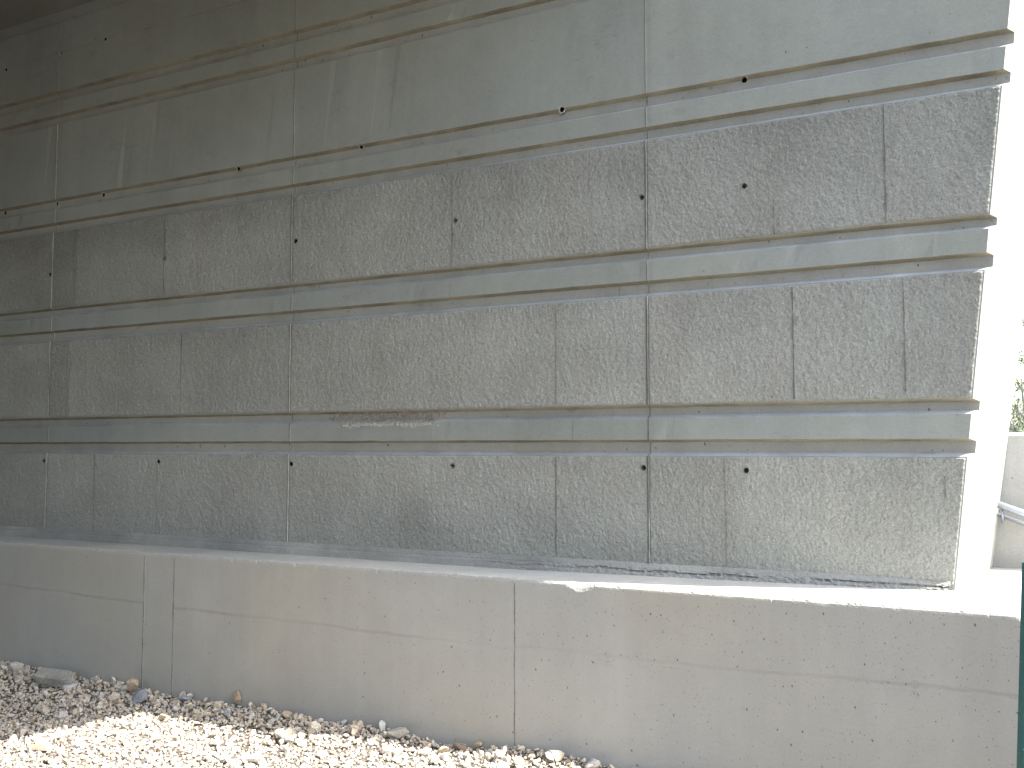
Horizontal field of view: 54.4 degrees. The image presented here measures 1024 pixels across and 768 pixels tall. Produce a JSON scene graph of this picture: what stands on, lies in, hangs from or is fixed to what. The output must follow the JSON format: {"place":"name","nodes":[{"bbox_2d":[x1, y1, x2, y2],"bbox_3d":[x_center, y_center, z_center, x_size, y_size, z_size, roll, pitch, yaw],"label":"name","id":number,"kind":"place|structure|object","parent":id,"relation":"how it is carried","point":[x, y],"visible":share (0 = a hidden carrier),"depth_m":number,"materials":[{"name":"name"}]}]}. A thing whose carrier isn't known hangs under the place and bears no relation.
{"place":"outdoors","nodes":[
{"label":"outdoors","id":0,"kind":"place"},
{"bbox_2d":[0,660,634,767],"bbox_3d":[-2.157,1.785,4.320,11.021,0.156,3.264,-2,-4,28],"label":"gravel","id":1,"kind":"structure","parent":0,"point":[314,728],"depth_m":5.27,"materials":[{"name":"beige gravel"}]},
{"bbox_2d":[8,662,23,676],"bbox_3d":[-3.277,1.889,6.581,0.107,0.108,0.068,-1,-4,11],"label":"rock","id":2,"kind":"object","parent":1,"relation":"on","point":[15,667],"visible":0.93,"depth_m":6.56,"materials":[{"name":"stone"}]},
{"bbox_2d":[27,744,52,750],"bbox_3d":[-2.416,1.860,5.085,0.134,0.034,0.047,0,-4,0],"label":"rock","id":3,"kind":"object","parent":1,"relation":"on","point":[44,747],"visible":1,"depth_m":5.08,"materials":[{"name":"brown stone"}]},
{"bbox_2d":[33,667,76,687],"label":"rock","id":4,"kind":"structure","parent":1,"relation":"on","point":[60,678],"depth_m":6.32,"materials":[{"name":"grey stone"}]},
{"bbox_2d":[126,678,138,692],"bbox_3d":[-2.327,1.855,6.115,0.064,0.096,0.059,-1,-4,17],"label":"rock","id":5,"kind":"object","parent":1,"relation":"on","point":[132,684],"visible":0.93,"depth_m":6.10,"materials":[{"name":"beige stone"}]},
{"bbox_2d":[132,687,147,703],"bbox_3d":[-2.240,1.876,6.000,0.096,0.090,0.088,0,-4,0],"label":"rock","id":6,"kind":"object","parent":1,"relation":"on","point":[139,695],"visible":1,"depth_m":5.97,"materials":[{"name":"grey stone"}]},
{"bbox_2d":[177,694,190,701],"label":"rock","id":7,"kind":"object","parent":1,"relation":"on","point":[182,698],"visible":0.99,"depth_m":5.98,"materials":[{"name":"grey stone"}]},
{"bbox_2d":[233,690,241,703],"bbox_3d":[-1.619,1.842,5.858,0.058,0.079,0.045,0,-4,5],"label":"rock","id":8,"kind":"object","parent":1,"relation":"on","point":[237,698],"visible":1,"depth_m":5.84,"materials":[{"name":"beige stone"}]},
{"bbox_2d":[274,728,290,741],"bbox_3d":[-1.201,1.844,5.225,0.066,0.054,0.142,4,-5,-44],"label":"rock","id":9,"kind":"object","parent":1,"relation":"on","point":[281,733],"visible":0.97,"depth_m":5.19,"materials":[{"name":"grey stone"}]},
{"bbox_2d":[386,727,408,739],"bbox_3d":[-0.598,1.837,5.226,0.120,0.065,0.062,-1,-4,11],"label":"rock","id":10,"kind":"object","parent":1,"relation":"on","point":[398,733],"visible":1,"depth_m":5.20,"materials":[{"name":"stone"}]},
{"bbox_2d":[451,742,467,751],"bbox_3d":[-0.265,1.854,5.073,0.100,0.055,0.046,-2,-4,23],"label":"rock","id":11,"kind":"object","parent":1,"relation":"on","point":[456,746],"visible":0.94,"depth_m":5.06,"materials":[{"name":"brown stone"}]},
{"bbox_2d":[0,536,1021,767],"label":"concrete footing","id":12,"kind":"object","parent":1,"relation":"on","point":[622,671],"visible":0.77,"depth_m":4.94,"materials":[{"name":"grey concrete"}]},
{"bbox_2d":[0,0,1023,591],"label":"abutment wall","id":13,"kind":"structure","parent":12,"relation":"on","point":[702,288],"depth_m":5.64,"materials":[{"name":"concrete"}]},
{"bbox_2d":[0,0,129,39],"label":"bridge deck","id":14,"kind":"structure","parent":13,"relation":"on","point":[17,17],"depth_m":7.49,"materials":[{"name":"concrete"}]},
{"bbox_2d":[992,432,1023,568],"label":"wing wall","id":15,"kind":"structure","parent":12,"relation":"on","point":[1009,547],"depth_m":5.34,"materials":[{"name":"concrete"}]},
{"bbox_2d":[997,501,1023,525],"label":"handrail","id":16,"kind":"object","parent":15,"relation":"attached to","point":[1001,506],"visible":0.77,"depth_m":5.25,"materials":[{"name":"metal"}]},
{"bbox_2d":[1009,314,1023,431],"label":"tree","id":17,"kind":"object","parent":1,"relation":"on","point":[1017,411],"visible":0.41,"depth_m":22.32,"materials":[{"name":"green plant"}]},
{"bbox_2d":[1009,376,1023,431],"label":"tree","id":18,"kind":"object","parent":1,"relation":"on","point":[1020,384],"visible":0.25,"depth_m":24.48,"materials":[{"name":"green plant"}]},
{"bbox_2d":[1017,562,1023,767],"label":"fence post","id":19,"kind":"object","parent":1,"relation":"on","point":[1020,747],"visible":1,"depth_m":3.65,"materials":[{"name":"metal"}]},
{"bbox_2d":[1009,309,1023,431],"label":"sky","id":20,"kind":"structure","parent":0,"point":[1019,371],"materials":[{"name":"white"}]}
]}

